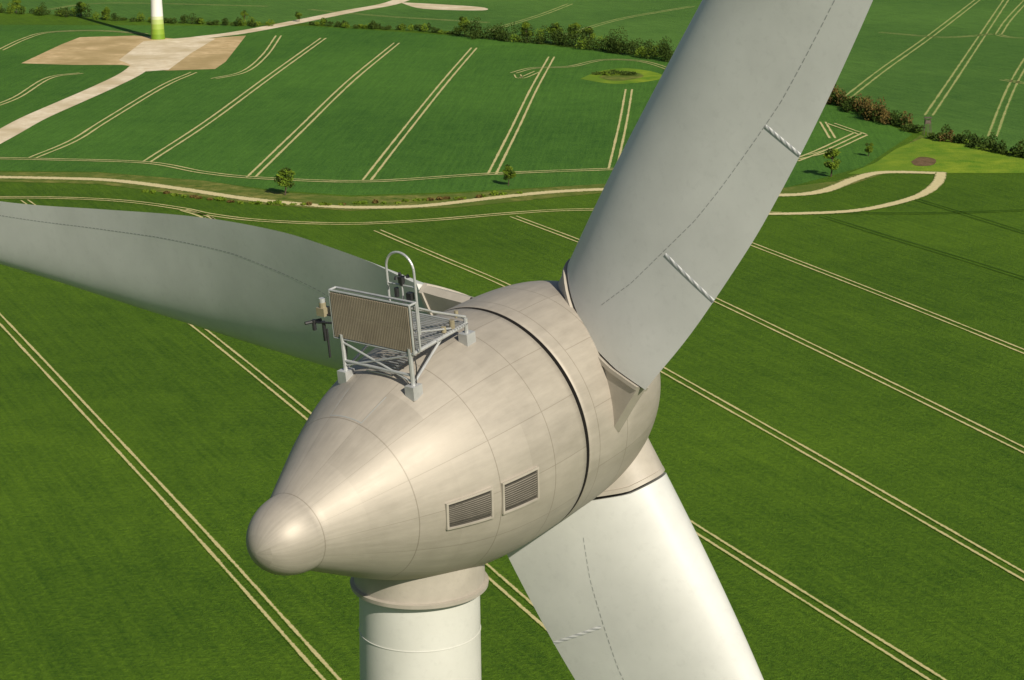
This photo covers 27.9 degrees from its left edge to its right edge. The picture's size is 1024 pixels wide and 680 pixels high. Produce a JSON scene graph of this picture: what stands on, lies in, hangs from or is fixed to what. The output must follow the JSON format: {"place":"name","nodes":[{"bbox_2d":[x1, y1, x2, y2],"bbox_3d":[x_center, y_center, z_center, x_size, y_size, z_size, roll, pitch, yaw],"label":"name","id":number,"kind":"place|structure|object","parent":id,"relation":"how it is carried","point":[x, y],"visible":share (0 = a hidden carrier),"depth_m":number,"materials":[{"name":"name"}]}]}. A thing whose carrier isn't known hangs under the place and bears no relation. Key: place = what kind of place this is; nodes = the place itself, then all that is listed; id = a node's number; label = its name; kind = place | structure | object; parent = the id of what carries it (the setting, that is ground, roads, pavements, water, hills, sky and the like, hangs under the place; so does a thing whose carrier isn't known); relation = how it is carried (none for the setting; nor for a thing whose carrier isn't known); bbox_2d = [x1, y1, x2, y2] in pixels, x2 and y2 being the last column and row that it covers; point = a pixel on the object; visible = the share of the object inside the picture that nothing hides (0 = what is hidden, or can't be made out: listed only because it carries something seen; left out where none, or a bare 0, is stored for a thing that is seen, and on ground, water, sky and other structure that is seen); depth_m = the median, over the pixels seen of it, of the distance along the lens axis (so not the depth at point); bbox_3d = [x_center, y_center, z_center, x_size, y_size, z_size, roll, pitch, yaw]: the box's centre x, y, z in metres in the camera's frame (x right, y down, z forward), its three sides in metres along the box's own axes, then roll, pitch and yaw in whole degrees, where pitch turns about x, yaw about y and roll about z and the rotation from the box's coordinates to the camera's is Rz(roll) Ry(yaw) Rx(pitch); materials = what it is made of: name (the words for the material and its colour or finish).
{"place":"outdoors","nodes":[
{"label":"outdoors","id":0,"kind":"place"},
{"bbox_2d":[0,0,407,143],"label":"gravel road","id":1,"kind":"structure","parent":0,"point":[144,62],"depth_m":853.17,"materials":[{"name":"beige gravel"}]},
{"bbox_2d":[0,25,911,194],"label":"wheat field","id":2,"kind":"structure","parent":0,"point":[461,126],"depth_m":748.21,"materials":[{"name":"green plant"}]},
{"bbox_2d":[0,30,867,181],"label":"tramlines","id":3,"kind":"object","parent":2,"relation":"on","point":[496,172],"visible":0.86,"depth_m":724.56,"materials":[{"name":"soil"}]},
{"bbox_2d":[502,164,515,185],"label":"deciduous tree","id":4,"kind":"object","parent":2,"relation":"on","point":[509,173],"visible":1,"depth_m":610.74,"materials":[{"name":"green plant"}]},
{"bbox_2d":[581,68,661,83],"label":"pond reeds","id":5,"kind":"object","parent":2,"relation":"on","point":[649,76],"visible":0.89,"depth_m":846.06,"materials":[{"name":"green plant"}]},
{"bbox_2d":[600,73,643,80],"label":"reed bed","id":6,"kind":"object","parent":5,"relation":"on","point":[621,77],"visible":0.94,"depth_m":845.75,"materials":[{"name":"green plant"}]},
{"bbox_2d":[864,143,873,155],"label":"deciduous tree","id":7,"kind":"object","parent":2,"relation":"on","point":[868,149],"visible":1,"depth_m":660.46,"materials":[{"name":"green plant"}]},
{"bbox_2d":[0,171,947,214],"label":"farm track","id":8,"kind":"structure","parent":0,"point":[937,182],"depth_m":599.88,"materials":[{"name":"soil"}]},
{"bbox_2d":[0,12,1023,679],"bbox_3d":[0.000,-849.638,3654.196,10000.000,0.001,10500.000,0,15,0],"label":"ground","id":9,"kind":"structure","parent":0,"point":[110,566],"depth_m":367.29,"materials":[{"name":"green plant"}]},
{"bbox_2d":[11,0,20,12],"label":"deciduous tree","id":10,"kind":"object","parent":9,"relation":"on","point":[16,5],"visible":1,"depth_m":1095.45,"materials":[{"name":"green plant"}]},
{"bbox_2d":[0,2,91,16],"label":"hedgerow","id":11,"kind":"object","parent":9,"relation":"on","point":[65,11],"visible":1,"depth_m":1081.76,"materials":[{"name":"green plant"}]},
{"bbox_2d":[76,1,85,15],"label":"deciduous tree","id":12,"kind":"object","parent":9,"relation":"on","point":[80,3],"visible":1,"depth_m":1079.32,"materials":[{"name":"green plant"}]},
{"bbox_2d":[101,7,110,14],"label":"deciduous tree","id":13,"kind":"object","parent":9,"relation":"on","point":[106,10],"visible":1,"depth_m":1064.09,"materials":[{"name":"green plant"}]},
{"bbox_2d":[23,36,244,70],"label":"sandy pad","id":14,"kind":"object","parent":9,"relation":"on","point":[215,53],"visible":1,"depth_m":928.18,"materials":[{"name":"sand"}]},
{"bbox_2d":[120,37,213,70],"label":"gravel hardstand","id":15,"kind":"structure","parent":14,"relation":"on","point":[171,58],"depth_m":928.01,"materials":[{"name":"beige gravel"}]},
{"bbox_2d":[151,0,164,39],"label":"wind turbine","id":16,"kind":"object","parent":15,"relation":"on","point":[157,28],"visible":1,"depth_m":975.88,"materials":[{"name":"metal"}]},
{"bbox_2d":[92,12,274,26],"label":"hedgerow","id":17,"kind":"object","parent":9,"relation":"on","point":[225,21],"visible":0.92,"depth_m":1044.62,"materials":[{"name":"green plant"}]},
{"bbox_2d":[240,10,248,20],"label":"deciduous tree","id":18,"kind":"object","parent":9,"relation":"on","point":[243,13],"visible":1,"depth_m":1057.10,"materials":[{"name":"green plant"}]},
{"bbox_2d":[274,167,294,194],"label":"deciduous tree","id":19,"kind":"object","parent":9,"relation":"on","point":[284,180],"visible":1,"depth_m":594.67,"materials":[{"name":"green plant"}]},
{"bbox_2d":[295,12,301,18],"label":"deciduous tree","id":20,"kind":"object","parent":9,"relation":"on","point":[298,14],"visible":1,"depth_m":1052.65,"materials":[{"name":"green plant"}]},
{"bbox_2d":[140,189,522,205],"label":"scrub row","id":21,"kind":"object","parent":9,"relation":"on","point":[280,203],"visible":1,"depth_m":588.43,"materials":[{"name":"green plant"}]},
{"bbox_2d":[309,17,458,34],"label":"hedgerow","id":22,"kind":"object","parent":9,"relation":"on","point":[374,25],"visible":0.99,"depth_m":1020.25,"materials":[{"name":"green plant"}]},
{"bbox_2d":[0,0,872,679],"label":"wind turbine","id":23,"kind":"object","parent":9,"relation":"on","point":[448,446],"visible":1,"depth_m":39.97,"materials":[{"name":"metal"}]},
{"bbox_2d":[445,487,493,529],"bbox_3d":[-0.794,3.151,38.519,1.093,0.692,0.153,-9,17,-31],"label":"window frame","id":24,"kind":"structure","parent":23,"relation":"in","point":[490,489],"depth_m":38.49,"materials":[{"name":"metal"}]},
{"bbox_2d":[501,466,539,514],"bbox_3d":[0.160,2.860,39.191,1.023,0.788,0.149,-13,20,-41],"label":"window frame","id":25,"kind":"structure","parent":23,"relation":"in","point":[504,512],"depth_m":39.13,"materials":[{"name":"metal"}]},
{"bbox_2d":[0,135,924,210],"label":"grass verge","id":26,"kind":"object","parent":9,"relation":"on","point":[245,191],"depth_m":602.52,"materials":[{"name":"green plant"}]},
{"bbox_2d":[458,16,469,35],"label":"deciduous tree","id":27,"kind":"object","parent":9,"relation":"on","point":[462,21],"visible":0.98,"depth_m":990.78,"materials":[{"name":"green plant"}]},
{"bbox_2d":[0,196,1023,679],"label":"tramlines","id":28,"kind":"object","parent":9,"relation":"on","point":[240,570],"visible":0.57,"depth_m":364.72,"materials":[{"name":"soil"}]},
{"bbox_2d":[520,21,531,37],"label":"deciduous tree","id":29,"kind":"object","parent":9,"relation":"on","point":[526,24],"visible":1,"depth_m":964.98,"materials":[{"name":"green plant"}]},
{"bbox_2d":[546,23,562,43],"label":"deciduous tree","id":30,"kind":"object","parent":9,"relation":"on","point":[553,27],"visible":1,"depth_m":958.36,"materials":[{"name":"green plant"}]},
{"bbox_2d":[452,17,674,61],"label":"hedgerow","id":31,"kind":"object","parent":9,"relation":"on","point":[662,51],"visible":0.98,"depth_m":944.38,"materials":[{"name":"green plant"}]},
{"bbox_2d":[567,22,580,43],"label":"deciduous tree","id":32,"kind":"object","parent":9,"relation":"on","point":[575,24],"visible":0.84,"depth_m":952.37,"materials":[{"name":"green plant"}]},
{"bbox_2d":[581,27,595,41],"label":"deciduous tree","id":33,"kind":"object","parent":9,"relation":"on","point":[591,32],"visible":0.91,"depth_m":946.38,"materials":[{"name":"green plant"}]},
{"bbox_2d":[592,69,636,75],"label":"hedgerow","id":34,"kind":"object","parent":9,"relation":"on","point":[613,72],"visible":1,"depth_m":853.33,"materials":[{"name":"green plant"}]},
{"bbox_2d":[823,148,840,176],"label":"deciduous tree","id":35,"kind":"object","parent":9,"relation":"on","point":[832,154],"visible":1,"depth_m":623.83,"materials":[{"name":"green plant"}]},
{"bbox_2d":[826,84,925,131],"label":"hedgerow","id":36,"kind":"object","parent":9,"relation":"on","point":[867,110],"visible":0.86,"depth_m":733.40,"materials":[{"name":"green plant"}]},
{"bbox_2d":[820,199,1023,279],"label":"faint tracks","id":37,"kind":"object","parent":9,"relation":"on","point":[956,211],"visible":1,"depth_m":558.59},
{"bbox_2d":[922,117,931,135],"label":"hunting stand","id":38,"kind":"object","parent":9,"relation":"on","point":[927,122],"visible":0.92,"depth_m":700.85,"materials":[{"name":"brown wood"}]},
{"bbox_2d":[927,124,1023,157],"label":"hedgerow","id":39,"kind":"object","parent":9,"relation":"on","point":[1002,148],"visible":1,"depth_m":676.34,"materials":[{"name":"green plant"}]},
{"bbox_2d":[0,0,1023,150],"bbox_3d":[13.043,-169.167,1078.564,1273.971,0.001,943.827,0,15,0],"label":"distant field","id":40,"kind":"structure","parent":0,"point":[913,83],"depth_m":1028.54,"materials":[{"name":"green plant"}]},
{"bbox_2d":[403,2,487,9],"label":"bare soil patch","id":41,"kind":"object","parent":40,"relation":"in","point":[437,6],"visible":1,"depth_m":1125.15,"materials":[{"name":"beige soil"}]},
{"bbox_2d":[50,0,1023,136],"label":"tramlines","id":42,"kind":"object","parent":40,"relation":"on","point":[994,118],"visible":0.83,"depth_m":935.29,"materials":[{"name":"beige soil"}]},
{"bbox_2d":[848,138,1023,173],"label":"meadow","id":43,"kind":"structure","parent":0,"point":[947,155],"depth_m":655.37,"materials":[{"name":"green plant"}]},
{"bbox_2d":[911,157,935,165],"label":"spoil heap base","id":44,"kind":"object","parent":43,"relation":"on","point":[923,161],"visible":1,"depth_m":651.56,"materials":[{"name":"brown soil"}]}
]}

